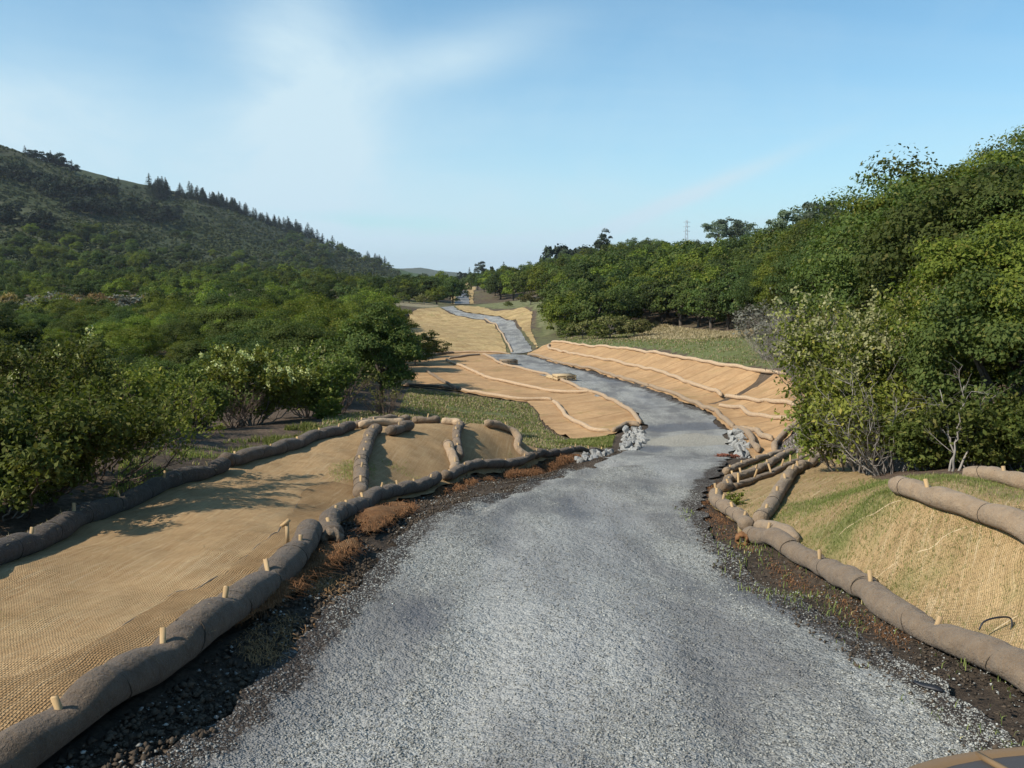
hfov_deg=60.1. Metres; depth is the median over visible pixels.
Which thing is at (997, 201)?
oak tree
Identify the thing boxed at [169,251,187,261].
scrub oak
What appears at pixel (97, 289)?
valley tree
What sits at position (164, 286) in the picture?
valley tree
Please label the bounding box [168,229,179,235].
scrub oak
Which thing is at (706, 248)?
oak tree
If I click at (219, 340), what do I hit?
oak tree
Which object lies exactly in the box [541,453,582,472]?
coir fringe
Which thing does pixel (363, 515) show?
coir fringe
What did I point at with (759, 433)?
fibre roll
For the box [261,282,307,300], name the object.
oak tree
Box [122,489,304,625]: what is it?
seam cord
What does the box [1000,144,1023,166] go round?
oak tree
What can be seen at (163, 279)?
valley tree
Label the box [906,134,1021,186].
oak tree
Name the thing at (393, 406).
shrub
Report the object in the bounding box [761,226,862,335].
oak tree
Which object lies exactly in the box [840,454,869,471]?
fibre roll
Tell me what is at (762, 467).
fibre roll
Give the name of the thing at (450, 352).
fibre roll
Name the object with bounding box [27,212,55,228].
oak tree
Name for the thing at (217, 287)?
valley tree
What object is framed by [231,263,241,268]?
scrub oak
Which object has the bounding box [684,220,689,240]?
pylon
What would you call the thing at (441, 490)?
coir fringe
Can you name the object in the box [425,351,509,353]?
fibre roll
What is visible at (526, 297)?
shrub
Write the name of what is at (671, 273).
oak tree
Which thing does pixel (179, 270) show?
valley tree
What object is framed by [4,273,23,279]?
valley tree
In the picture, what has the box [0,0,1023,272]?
sky
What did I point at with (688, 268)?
oak tree
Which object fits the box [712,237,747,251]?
oak tree
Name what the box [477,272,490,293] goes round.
oak tree
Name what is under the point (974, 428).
shrub
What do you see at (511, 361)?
wooden pallet
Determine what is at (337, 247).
scrub oak
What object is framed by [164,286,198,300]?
valley tree
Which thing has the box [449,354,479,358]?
fibre roll
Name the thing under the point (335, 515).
fibre roll
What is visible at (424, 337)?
shrub
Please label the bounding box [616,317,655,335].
shrub
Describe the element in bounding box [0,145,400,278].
chaparral
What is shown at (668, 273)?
oak tree
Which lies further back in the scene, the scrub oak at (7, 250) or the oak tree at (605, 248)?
the scrub oak at (7, 250)
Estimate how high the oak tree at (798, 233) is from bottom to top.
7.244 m
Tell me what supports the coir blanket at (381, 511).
on the ground at (102, 726)
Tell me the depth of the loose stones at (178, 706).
5.86 m
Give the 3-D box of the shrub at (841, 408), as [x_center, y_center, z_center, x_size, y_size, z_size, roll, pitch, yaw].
[5.588,0.471,13.621,2.230,2.193,2.026,-7,10,-44]
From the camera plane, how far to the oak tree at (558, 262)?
150.83 m
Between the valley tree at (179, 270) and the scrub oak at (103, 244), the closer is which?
the valley tree at (179, 270)
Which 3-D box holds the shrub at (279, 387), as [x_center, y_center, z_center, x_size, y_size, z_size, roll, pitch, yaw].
[-6.269,0.058,21.901,3.238,2.269,3.285,0,7,0]
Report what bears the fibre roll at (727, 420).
on the coir blanket at (729, 380)
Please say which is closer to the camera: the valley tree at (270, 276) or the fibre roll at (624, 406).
the fibre roll at (624, 406)
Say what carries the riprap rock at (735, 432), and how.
on the ground at (102, 726)
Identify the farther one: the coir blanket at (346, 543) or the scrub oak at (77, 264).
the scrub oak at (77, 264)
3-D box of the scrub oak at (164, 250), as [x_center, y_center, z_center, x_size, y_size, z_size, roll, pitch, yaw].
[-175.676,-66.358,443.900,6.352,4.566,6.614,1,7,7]
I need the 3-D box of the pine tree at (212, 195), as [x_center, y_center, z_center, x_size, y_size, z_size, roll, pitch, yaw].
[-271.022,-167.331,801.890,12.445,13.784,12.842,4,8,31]
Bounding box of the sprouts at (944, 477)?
[715,451,1023,644]
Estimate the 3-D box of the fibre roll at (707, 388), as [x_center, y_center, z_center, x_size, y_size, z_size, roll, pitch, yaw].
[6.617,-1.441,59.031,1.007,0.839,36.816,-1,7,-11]
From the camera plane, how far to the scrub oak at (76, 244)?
400.52 m
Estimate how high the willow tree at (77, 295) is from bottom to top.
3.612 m
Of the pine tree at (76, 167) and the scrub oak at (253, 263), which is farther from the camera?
the pine tree at (76, 167)
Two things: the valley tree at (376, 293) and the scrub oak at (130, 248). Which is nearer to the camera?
the valley tree at (376, 293)
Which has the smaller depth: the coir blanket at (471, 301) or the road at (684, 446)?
the road at (684, 446)
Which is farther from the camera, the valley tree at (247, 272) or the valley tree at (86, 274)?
the valley tree at (247, 272)
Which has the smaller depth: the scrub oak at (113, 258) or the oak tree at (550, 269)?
the oak tree at (550, 269)
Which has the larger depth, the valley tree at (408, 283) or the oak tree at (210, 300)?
the valley tree at (408, 283)
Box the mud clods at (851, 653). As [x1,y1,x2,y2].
[673,504,1023,754]
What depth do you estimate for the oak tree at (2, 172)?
547.10 m
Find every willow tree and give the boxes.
[0,291,21,303]
[15,290,61,305]
[64,294,90,306]
[80,292,112,302]
[107,295,140,307]
[108,293,149,307]
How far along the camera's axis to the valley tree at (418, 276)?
229.21 m
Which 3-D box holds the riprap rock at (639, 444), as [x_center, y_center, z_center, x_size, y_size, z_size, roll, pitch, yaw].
[3.981,1.988,27.910,0.242,0.366,0.364,4,8,18]
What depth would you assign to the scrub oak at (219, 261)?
386.98 m
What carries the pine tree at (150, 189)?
on the ground at (102, 726)
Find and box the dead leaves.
[713,453,741,457]
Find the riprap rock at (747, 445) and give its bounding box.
[742,442,750,448]
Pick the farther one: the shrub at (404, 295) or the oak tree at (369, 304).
the shrub at (404, 295)
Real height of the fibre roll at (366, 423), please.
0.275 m
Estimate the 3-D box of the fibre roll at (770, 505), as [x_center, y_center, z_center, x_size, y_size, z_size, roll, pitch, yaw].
[4.738,1.558,14.796,0.430,0.890,8.309,3,8,25]
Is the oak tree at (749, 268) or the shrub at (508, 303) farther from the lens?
the shrub at (508, 303)
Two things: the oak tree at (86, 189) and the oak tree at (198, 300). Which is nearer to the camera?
the oak tree at (198, 300)
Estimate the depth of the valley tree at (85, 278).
191.47 m
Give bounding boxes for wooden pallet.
[499,359,517,363]
[552,373,575,380]
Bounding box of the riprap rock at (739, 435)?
[735,432,746,440]
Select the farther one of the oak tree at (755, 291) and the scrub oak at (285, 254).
the scrub oak at (285, 254)
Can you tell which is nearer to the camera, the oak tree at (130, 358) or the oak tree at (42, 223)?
the oak tree at (130, 358)
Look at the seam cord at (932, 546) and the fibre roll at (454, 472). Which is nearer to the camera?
the seam cord at (932, 546)
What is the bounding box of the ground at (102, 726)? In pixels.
[0,146,1023,767]
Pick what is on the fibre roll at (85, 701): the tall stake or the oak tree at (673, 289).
the tall stake
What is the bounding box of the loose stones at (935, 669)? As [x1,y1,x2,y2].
[673,505,1022,754]
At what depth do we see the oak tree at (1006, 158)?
29.33 m
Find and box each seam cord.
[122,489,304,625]
[839,500,900,534]
[879,526,967,575]
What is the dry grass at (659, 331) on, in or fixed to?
on the ground at (102, 726)
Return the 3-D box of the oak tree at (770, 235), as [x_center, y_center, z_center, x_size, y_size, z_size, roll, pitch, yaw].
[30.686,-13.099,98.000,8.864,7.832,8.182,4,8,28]
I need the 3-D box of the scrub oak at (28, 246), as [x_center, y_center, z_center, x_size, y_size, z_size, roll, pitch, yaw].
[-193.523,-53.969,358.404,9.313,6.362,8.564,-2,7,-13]
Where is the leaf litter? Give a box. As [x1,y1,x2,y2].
[779,426,868,452]
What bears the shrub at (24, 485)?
on the ground at (102, 726)
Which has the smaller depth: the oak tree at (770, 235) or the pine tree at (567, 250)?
the oak tree at (770, 235)
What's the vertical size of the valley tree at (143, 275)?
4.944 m
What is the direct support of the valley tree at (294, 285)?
on the ground at (102, 726)
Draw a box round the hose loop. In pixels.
[978,616,1012,629]
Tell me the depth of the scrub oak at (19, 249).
354.69 m
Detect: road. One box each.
[132,354,1021,767]
[441,306,531,353]
[455,290,468,303]
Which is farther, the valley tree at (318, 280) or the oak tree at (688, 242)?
the valley tree at (318, 280)
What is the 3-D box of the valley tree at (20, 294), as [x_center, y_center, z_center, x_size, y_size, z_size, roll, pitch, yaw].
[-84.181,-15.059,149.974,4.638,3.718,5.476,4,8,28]
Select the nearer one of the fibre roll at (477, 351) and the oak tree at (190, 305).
the fibre roll at (477, 351)
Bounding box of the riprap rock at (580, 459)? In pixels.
[577,457,584,462]
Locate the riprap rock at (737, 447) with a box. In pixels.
[734,443,741,451]
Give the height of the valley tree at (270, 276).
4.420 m
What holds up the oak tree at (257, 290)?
on the ground at (102, 726)
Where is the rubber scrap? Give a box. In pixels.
[913,680,943,692]
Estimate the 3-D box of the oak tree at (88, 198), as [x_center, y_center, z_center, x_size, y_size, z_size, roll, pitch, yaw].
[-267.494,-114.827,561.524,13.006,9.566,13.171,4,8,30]
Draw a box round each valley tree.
[0,274,22,290]
[0,279,9,294]
[0,285,30,300]
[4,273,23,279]
[5,274,32,294]
[19,270,44,280]
[21,272,42,295]
[22,263,38,271]
[23,276,43,292]
[28,282,49,296]
[35,282,61,295]
[37,286,61,297]
[40,265,58,273]
[41,267,56,277]
[41,273,56,281]
[43,273,65,288]
[57,272,74,285]
[61,268,75,278]
[61,286,80,293]
[69,279,95,298]
[72,275,93,288]
[75,272,103,286]
[79,268,101,276]
[89,278,114,291]
[91,285,107,295]
[101,277,131,296]
[106,274,118,286]
[108,273,124,277]
[114,270,132,290]
[125,272,136,281]
[127,279,143,294]
[131,265,156,278]
[132,275,149,289]
[135,272,155,281]
[135,281,161,297]
[135,294,168,307]
[137,287,166,297]
[138,281,164,293]
[140,285,172,297]
[142,279,159,285]
[142,280,154,286]
[145,267,158,274]
[153,272,169,279]
[156,276,169,282]
[163,275,183,287]
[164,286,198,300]
[165,287,194,303]
[168,268,186,274]
[170,273,189,282]
[180,271,194,278]
[180,276,203,294]
[188,262,210,274]
[191,269,211,279]
[191,279,231,293]
[192,278,212,294]
[196,285,235,299]
[199,265,221,277]
[200,274,228,282]
[200,283,227,292]
[202,283,230,296]
[207,290,232,298]
[212,267,234,277]
[222,271,242,281]
[222,281,246,296]
[231,263,252,273]
[232,266,258,274]
[237,269,257,277]
[237,276,255,290]
[243,276,269,286]
[258,272,278,284]
[272,266,292,285]
[276,263,298,278]
[279,272,302,286]
[282,270,302,282]
[282,275,308,289]
[287,278,308,293]
[298,267,322,280]
[300,268,313,278]
[301,285,336,301]
[303,277,319,287]
[308,275,332,289]
[310,268,337,282]
[314,283,351,296]
[318,272,337,283]
[323,277,335,288]
[328,273,343,288]
[338,279,355,286]
[339,273,358,279]
[339,283,359,292]
[343,275,362,282]
[343,281,357,286]
[347,283,395,305]
[350,290,397,308]
[356,279,398,302]
[357,283,394,310]
[364,276,384,287]
[391,274,412,281]
[394,278,419,300]
[399,286,420,302]
[411,276,430,289]
[412,273,429,283]
[415,276,442,294]
[424,286,447,303]
[430,270,448,278]
[445,277,458,299]
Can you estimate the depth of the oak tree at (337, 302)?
63.67 m
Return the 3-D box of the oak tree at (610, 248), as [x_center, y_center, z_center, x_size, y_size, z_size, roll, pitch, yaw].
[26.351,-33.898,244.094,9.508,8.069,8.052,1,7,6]
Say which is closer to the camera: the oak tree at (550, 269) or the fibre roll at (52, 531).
the fibre roll at (52, 531)
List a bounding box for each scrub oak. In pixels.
[0,244,16,255]
[0,260,16,268]
[0,262,13,273]
[3,236,22,245]
[13,235,32,242]
[14,236,31,246]
[15,246,27,253]
[17,249,30,254]
[21,223,39,234]
[22,243,43,254]
[27,257,39,265]
[29,243,53,257]
[36,257,57,267]
[50,246,69,257]
[53,267,75,273]
[54,257,75,268]
[56,253,69,260]
[59,231,78,237]
[59,237,69,244]
[61,239,73,244]
[63,251,79,259]
[65,234,81,241]
[66,259,87,270]
[68,241,82,249]
[72,237,85,243]
[74,223,91,230]
[74,229,89,238]
[78,251,102,262]
[82,223,98,233]
[85,248,107,262]
[88,233,98,241]
[88,249,113,258]
[88,258,104,264]
[90,234,111,243]
[92,223,101,229]
[92,265,106,271]
[98,242,109,247]
[102,254,126,266]
[109,243,123,251]
[111,261,127,268]
[121,232,136,238]
[121,239,138,245]
[122,251,138,258]
[125,244,142,252]
[126,257,143,266]
[129,251,149,263]
[144,252,159,262]
[152,259,163,264]
[156,247,167,254]
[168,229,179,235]
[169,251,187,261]
[176,246,189,252]
[176,261,202,273]
[187,252,199,258]
[207,248,219,255]
[211,258,230,269]
[212,257,231,263]
[225,256,235,262]
[231,250,244,258]
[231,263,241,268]
[242,259,257,267]
[248,255,257,259]
[262,252,272,258]
[274,260,286,267]
[278,250,291,257]
[319,243,328,248]
[325,241,334,246]
[334,243,343,249]
[336,250,345,257]
[339,246,347,251]
[353,252,361,256]
[360,255,368,260]
[369,262,379,267]
[381,262,393,267]
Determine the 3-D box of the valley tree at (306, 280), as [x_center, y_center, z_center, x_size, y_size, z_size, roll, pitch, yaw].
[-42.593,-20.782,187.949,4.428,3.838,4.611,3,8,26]
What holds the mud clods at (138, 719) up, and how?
on the ground at (102, 726)
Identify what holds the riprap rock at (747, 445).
on the ground at (102, 726)
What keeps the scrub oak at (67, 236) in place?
on the ground at (102, 726)
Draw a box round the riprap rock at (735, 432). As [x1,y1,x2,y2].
[732,428,741,435]
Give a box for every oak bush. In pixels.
[0,309,56,370]
[314,301,424,412]
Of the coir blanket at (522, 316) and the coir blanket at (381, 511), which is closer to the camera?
the coir blanket at (381, 511)
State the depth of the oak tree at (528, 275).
186.65 m
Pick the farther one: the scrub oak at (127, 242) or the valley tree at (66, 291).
the scrub oak at (127, 242)
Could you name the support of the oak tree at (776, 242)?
on the ground at (102, 726)
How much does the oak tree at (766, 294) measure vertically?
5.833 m
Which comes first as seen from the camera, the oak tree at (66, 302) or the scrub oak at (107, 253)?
the oak tree at (66, 302)
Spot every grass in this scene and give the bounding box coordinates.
[103,436,247,497]
[217,421,324,454]
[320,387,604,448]
[320,388,606,448]
[552,434,615,446]
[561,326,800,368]
[562,330,783,365]
[630,311,850,339]
[674,507,1023,749]
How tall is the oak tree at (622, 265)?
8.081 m
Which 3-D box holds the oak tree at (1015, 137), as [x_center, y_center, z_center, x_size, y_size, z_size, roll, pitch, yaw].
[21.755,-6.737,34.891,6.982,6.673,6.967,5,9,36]
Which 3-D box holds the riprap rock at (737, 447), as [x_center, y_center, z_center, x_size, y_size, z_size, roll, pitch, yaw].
[6.577,1.948,25.749,0.234,0.345,0.346,-9,-32,9]
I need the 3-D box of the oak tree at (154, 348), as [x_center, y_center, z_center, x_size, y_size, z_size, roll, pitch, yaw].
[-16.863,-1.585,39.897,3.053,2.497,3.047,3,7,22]
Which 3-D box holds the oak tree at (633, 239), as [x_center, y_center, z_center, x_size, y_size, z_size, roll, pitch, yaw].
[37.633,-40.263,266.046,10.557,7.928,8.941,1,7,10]
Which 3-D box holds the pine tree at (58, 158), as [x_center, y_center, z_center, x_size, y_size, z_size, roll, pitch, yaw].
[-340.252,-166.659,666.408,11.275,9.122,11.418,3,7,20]
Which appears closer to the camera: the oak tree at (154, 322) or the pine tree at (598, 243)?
the oak tree at (154, 322)
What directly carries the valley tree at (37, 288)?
on the ground at (102, 726)
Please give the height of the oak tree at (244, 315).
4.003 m
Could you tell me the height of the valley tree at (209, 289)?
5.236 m
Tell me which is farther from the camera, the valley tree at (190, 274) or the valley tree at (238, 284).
the valley tree at (190, 274)
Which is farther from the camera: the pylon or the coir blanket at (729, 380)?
the pylon
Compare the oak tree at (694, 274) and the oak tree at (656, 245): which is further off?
the oak tree at (656, 245)
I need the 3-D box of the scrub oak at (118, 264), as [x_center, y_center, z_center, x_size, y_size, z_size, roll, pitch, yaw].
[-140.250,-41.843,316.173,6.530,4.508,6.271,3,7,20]
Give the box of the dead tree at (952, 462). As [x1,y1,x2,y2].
[907,359,1013,471]
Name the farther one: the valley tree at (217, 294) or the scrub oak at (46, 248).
the scrub oak at (46, 248)
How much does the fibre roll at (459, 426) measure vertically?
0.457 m
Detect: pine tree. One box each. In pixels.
[26,149,38,157]
[31,150,44,157]
[41,152,52,161]
[45,152,65,162]
[53,157,66,164]
[58,160,71,168]
[69,164,80,171]
[143,173,153,187]
[146,184,156,198]
[196,195,205,200]
[207,193,219,205]
[229,198,237,211]
[304,224,313,237]
[314,229,323,242]
[457,271,467,279]
[474,261,485,271]
[534,245,570,265]
[550,243,579,257]
[562,244,590,253]
[568,245,591,255]
[592,228,612,248]
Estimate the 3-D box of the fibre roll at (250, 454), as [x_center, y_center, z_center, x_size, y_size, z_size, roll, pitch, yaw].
[-4.008,1.060,16.834,0.394,0.621,5.853,1,7,10]
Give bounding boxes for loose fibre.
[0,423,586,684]
[728,454,1023,638]
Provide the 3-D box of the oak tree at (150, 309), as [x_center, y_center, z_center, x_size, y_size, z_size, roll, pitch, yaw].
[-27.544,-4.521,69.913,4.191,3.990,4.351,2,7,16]
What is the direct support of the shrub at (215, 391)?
on the ground at (102, 726)
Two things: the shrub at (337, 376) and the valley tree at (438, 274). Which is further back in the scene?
the valley tree at (438, 274)
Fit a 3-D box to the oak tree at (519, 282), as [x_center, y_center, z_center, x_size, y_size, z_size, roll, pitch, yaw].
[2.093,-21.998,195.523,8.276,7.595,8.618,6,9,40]
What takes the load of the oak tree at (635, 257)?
on the ground at (102, 726)
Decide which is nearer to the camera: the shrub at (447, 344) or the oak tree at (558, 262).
the shrub at (447, 344)
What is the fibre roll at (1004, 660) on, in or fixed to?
on the coir blanket at (1012, 564)
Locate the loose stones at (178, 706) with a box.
[65,450,627,767]
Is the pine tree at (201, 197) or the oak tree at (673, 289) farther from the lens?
the pine tree at (201, 197)
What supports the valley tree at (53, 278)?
on the ground at (102, 726)
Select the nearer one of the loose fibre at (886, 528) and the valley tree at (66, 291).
the loose fibre at (886, 528)
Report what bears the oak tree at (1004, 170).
on the ground at (102, 726)
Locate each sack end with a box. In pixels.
[319,527,343,547]
[734,531,749,545]
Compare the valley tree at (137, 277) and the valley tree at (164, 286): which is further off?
the valley tree at (137, 277)
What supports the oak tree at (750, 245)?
on the ground at (102, 726)
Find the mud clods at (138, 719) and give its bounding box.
[49,443,634,767]
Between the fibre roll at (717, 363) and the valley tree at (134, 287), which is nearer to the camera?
the fibre roll at (717, 363)
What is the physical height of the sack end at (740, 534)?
0.193 m
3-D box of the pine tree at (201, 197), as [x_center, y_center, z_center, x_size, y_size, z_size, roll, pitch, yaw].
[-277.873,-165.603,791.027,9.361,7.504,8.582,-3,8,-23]
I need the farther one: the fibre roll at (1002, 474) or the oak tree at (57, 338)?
the oak tree at (57, 338)
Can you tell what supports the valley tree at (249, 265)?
on the ground at (102, 726)
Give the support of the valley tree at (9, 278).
on the ground at (102, 726)
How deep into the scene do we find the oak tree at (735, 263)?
96.15 m
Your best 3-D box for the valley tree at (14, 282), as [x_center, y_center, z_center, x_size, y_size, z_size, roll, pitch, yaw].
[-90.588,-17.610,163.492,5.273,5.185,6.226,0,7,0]
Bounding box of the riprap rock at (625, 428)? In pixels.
[622,425,629,432]
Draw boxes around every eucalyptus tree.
[700,220,732,241]
[710,216,746,237]
[734,221,757,237]
[760,205,815,237]
[791,199,846,225]
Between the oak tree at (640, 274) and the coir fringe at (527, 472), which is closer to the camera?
the coir fringe at (527, 472)
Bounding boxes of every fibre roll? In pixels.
[0,457,230,564]
[0,519,322,767]
[217,421,355,466]
[319,471,441,542]
[352,423,382,496]
[354,414,410,428]
[358,417,403,428]
[385,420,414,436]
[404,383,457,389]
[412,414,440,423]
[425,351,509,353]
[426,370,460,389]
[427,351,454,355]
[441,418,460,424]
[441,452,535,480]
[443,440,459,468]
[445,358,588,392]
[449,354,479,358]
[452,421,464,459]
[461,388,551,400]
[482,353,641,423]
[484,318,512,351]
[484,419,528,456]
[528,353,648,386]
[532,446,574,458]
[547,343,722,396]
[551,340,785,374]
[552,400,609,431]
[568,444,604,452]
[612,420,640,431]
[648,384,734,427]
[709,483,753,529]
[716,470,733,491]
[718,403,798,420]
[722,450,783,474]
[724,394,795,405]
[732,448,795,481]
[733,425,761,452]
[733,451,816,489]
[741,426,773,440]
[742,522,1023,692]
[752,451,830,521]
[753,519,800,541]
[771,420,797,450]
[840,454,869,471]
[888,476,1023,542]
[962,465,1023,489]
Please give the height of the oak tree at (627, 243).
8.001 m
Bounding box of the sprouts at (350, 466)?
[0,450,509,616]
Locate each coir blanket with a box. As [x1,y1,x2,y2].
[0,423,579,677]
[0,481,354,731]
[237,537,360,623]
[357,501,415,531]
[395,352,643,438]
[407,307,506,352]
[456,305,537,347]
[467,287,475,303]
[527,342,807,457]
[708,453,1023,649]
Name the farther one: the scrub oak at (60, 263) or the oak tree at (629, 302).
the scrub oak at (60, 263)
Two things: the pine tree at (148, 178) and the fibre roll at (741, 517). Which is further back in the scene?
the pine tree at (148, 178)
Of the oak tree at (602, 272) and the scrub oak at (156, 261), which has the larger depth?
the scrub oak at (156, 261)
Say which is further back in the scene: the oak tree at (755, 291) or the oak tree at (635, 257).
the oak tree at (635, 257)
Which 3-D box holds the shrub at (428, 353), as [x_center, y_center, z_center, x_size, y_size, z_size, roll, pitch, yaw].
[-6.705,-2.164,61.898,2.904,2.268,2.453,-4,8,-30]
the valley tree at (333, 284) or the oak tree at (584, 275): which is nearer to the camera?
the oak tree at (584, 275)
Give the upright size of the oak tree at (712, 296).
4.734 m
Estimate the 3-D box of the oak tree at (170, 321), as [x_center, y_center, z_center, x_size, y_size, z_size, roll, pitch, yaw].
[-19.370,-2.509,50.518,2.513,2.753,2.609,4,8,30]
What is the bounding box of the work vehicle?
[908,747,1023,767]
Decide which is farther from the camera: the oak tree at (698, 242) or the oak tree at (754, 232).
the oak tree at (698, 242)
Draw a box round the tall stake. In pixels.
[280,518,290,542]
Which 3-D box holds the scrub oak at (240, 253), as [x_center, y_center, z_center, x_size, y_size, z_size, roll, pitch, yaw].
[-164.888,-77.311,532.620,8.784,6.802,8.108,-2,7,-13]
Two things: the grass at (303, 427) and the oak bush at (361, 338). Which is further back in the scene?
the oak bush at (361, 338)
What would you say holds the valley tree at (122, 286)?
on the ground at (102, 726)
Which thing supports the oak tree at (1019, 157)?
on the ground at (102, 726)
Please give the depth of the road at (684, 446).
6.20 m
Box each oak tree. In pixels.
[0,166,5,175]
[0,201,24,211]
[0,206,16,222]
[0,210,10,222]
[0,298,26,314]
[0,304,25,320]
[0,321,40,341]
[1,331,18,336]
[6,315,28,328]
[13,312,63,336]
[15,308,55,325]
[16,213,38,225]
[19,293,74,312]
[25,306,56,314]
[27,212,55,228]
[28,171,42,178]
[28,209,60,227]
[29,311,61,336]
[40,327,80,347]
[46,314,94,345]
[48,297,97,320]
[52,304,86,320]
[53,338,77,366]
[59,196,84,210]
[61,300,111,319]
[66,305,116,344]
[78,182,96,195]
[79,296,115,307]
[79,333,161,363]
[82,312,124,342]
[82,318,137,341]
[84,196,99,202]
[84,335,106,346]
[92,179,109,192]
[95,343,151,371]
[103,304,151,325]
[103,322,176,360]
[107,188,118,194]
[107,303,144,312]
[117,196,138,208]
[121,201,136,210]
[122,311,178,340]
[123,354,186,383]
[132,296,186,314]
[136,302,183,321]
[140,289,189,307]
[144,292,190,307]
[144,302,195,320]
[149,315,205,352]
[152,307,189,336]
[154,204,171,215]
[154,317,194,348]
[162,334,210,361]
[165,213,181,220]
[169,331,233,381]
[170,295,204,308]
[177,298,205,318]
[180,304,227,328]
[185,298,236,338]
[190,324,285,379]
[194,293,210,305]
[199,297,262,336]
[202,283,279,316]
[203,297,277,337]
[227,305,325,356]
[229,282,296,310]
[230,279,305,297]
[232,295,283,316]
[244,309,328,352]
[250,307,295,322]
[254,310,351,366]
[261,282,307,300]
[266,291,344,318]
[276,283,333,306]
[283,292,348,318]
[297,302,382,366]
[298,294,346,313]
[304,302,334,327]
[329,297,413,383]
[334,285,378,302]
[337,295,419,364]
[338,286,399,313]
[343,293,401,366]
[389,277,416,294]
[418,275,443,295]
[439,277,471,304]
[460,275,477,289]
[467,271,485,289]
[472,274,484,291]
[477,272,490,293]
[484,270,505,293]
[484,272,508,299]
[498,265,511,272]
[499,270,525,300]
[504,266,523,273]
[507,268,535,294]
[517,261,552,297]
[519,261,531,267]
[522,264,546,289]
[528,263,554,292]
[536,282,585,313]
[537,257,568,289]
[537,291,581,335]
[539,256,569,283]
[539,277,578,294]
[546,259,568,264]
[547,270,564,284]
[553,289,598,322]
[556,281,628,323]
[557,278,596,293]
[558,267,603,283]
[560,280,608,327]
[565,255,619,274]
[571,254,584,260]
[573,248,591,258]
[577,253,604,270]
[579,254,623,271]
[583,248,593,257]
[586,249,607,257]
[587,287,643,324]
[588,263,622,281]
[591,276,620,288]
[594,246,613,254]
[598,251,644,280]
[599,267,632,289]
[599,275,625,292]
[600,244,625,253]
[606,241,625,250]
[606,277,648,319]
[612,244,628,250]
[617,239,630,245]
[617,247,655,263]
[620,276,648,283]
[621,247,662,263]
[624,253,652,265]
[624,258,671,279]
[627,240,640,249]
[629,265,651,279]
[630,279,648,318]
[631,237,651,244]
[633,240,648,250]
[634,266,687,318]
[639,275,686,323]
[642,240,660,250]
[647,242,665,252]
[647,269,692,280]
[648,253,689,274]
[650,247,685,267]
[650,276,700,325]
[653,244,674,259]
[658,241,680,250]
[665,261,693,271]
[667,239,698,264]
[667,241,686,248]
[668,276,719,326]
[672,263,693,273]
[674,239,722,262]
[674,244,730,266]
[678,268,710,283]
[683,277,736,328]
[684,261,706,274]
[685,265,705,278]
[686,243,733,267]
[688,240,710,248]
[692,280,759,329]
[693,264,722,321]
[702,262,748,281]
[703,256,725,267]
[709,264,743,319]
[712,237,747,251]
[713,258,732,268]
[715,253,753,266]
[716,267,767,328]
[724,235,750,247]
[726,251,755,261]
[726,258,754,269]
[726,261,773,320]
[728,247,748,258]
[729,263,764,319]
[731,245,749,257]
[732,229,760,252]
[740,232,762,250]
[742,259,787,318]
[744,237,776,265]
[745,245,758,252]
[746,229,780,259]
[748,237,776,266]
[749,248,813,316]
[752,224,821,267]
[754,242,786,315]
[761,215,850,324]
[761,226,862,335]
[763,210,847,288]
[770,225,792,237]
[777,209,849,273]
[786,170,976,347]
[790,187,899,316]
[804,189,884,290]
[809,206,850,316]
[818,152,1021,241]
[818,187,871,239]
[826,143,1023,381]
[829,161,961,317]
[838,181,895,213]
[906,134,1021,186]
[912,160,1023,242]
[921,180,1023,282]
[935,128,1023,191]
[952,148,1022,173]
[959,148,1023,176]
[986,161,1023,306]
[995,125,1023,163]
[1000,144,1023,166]
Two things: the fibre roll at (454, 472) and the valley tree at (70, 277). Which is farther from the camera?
the valley tree at (70, 277)
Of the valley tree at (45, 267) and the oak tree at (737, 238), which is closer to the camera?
the oak tree at (737, 238)
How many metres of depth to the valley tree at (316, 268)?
257.90 m
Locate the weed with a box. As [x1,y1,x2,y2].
[725,490,747,504]
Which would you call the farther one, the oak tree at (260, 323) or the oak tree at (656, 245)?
the oak tree at (656, 245)
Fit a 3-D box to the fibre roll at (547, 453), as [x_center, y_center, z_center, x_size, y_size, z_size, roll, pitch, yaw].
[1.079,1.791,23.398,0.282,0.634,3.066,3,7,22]
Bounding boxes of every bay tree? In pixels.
[862,242,1023,397]
[877,183,1023,386]
[882,263,1023,404]
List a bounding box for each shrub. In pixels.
[0,325,134,433]
[0,359,184,518]
[0,433,100,520]
[23,372,226,483]
[69,354,175,429]
[102,355,232,427]
[151,376,234,429]
[188,342,325,425]
[210,377,265,427]
[265,336,365,417]
[308,396,343,418]
[328,359,382,412]
[356,383,407,415]
[394,291,410,302]
[412,340,436,364]
[414,295,435,302]
[415,330,440,352]
[430,339,451,353]
[503,301,512,306]
[514,291,541,304]
[555,321,579,337]
[565,319,602,338]
[583,314,634,337]
[587,322,606,338]
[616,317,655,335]
[730,299,811,359]
[737,287,857,402]
[753,267,964,472]
[771,397,855,471]
[774,338,839,402]
[795,346,930,475]
[796,345,957,475]
[859,395,985,470]
[916,384,1023,469]
[949,389,1023,471]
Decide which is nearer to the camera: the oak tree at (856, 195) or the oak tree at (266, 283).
the oak tree at (856, 195)
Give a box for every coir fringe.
[213,551,363,668]
[228,535,369,630]
[344,486,451,522]
[348,497,419,534]
[447,464,545,491]
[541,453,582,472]
[699,499,737,540]
[702,482,719,496]
[729,544,932,655]
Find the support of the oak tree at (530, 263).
on the ground at (102, 726)
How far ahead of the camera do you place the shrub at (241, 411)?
20.02 m
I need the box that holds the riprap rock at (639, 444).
[635,442,641,447]

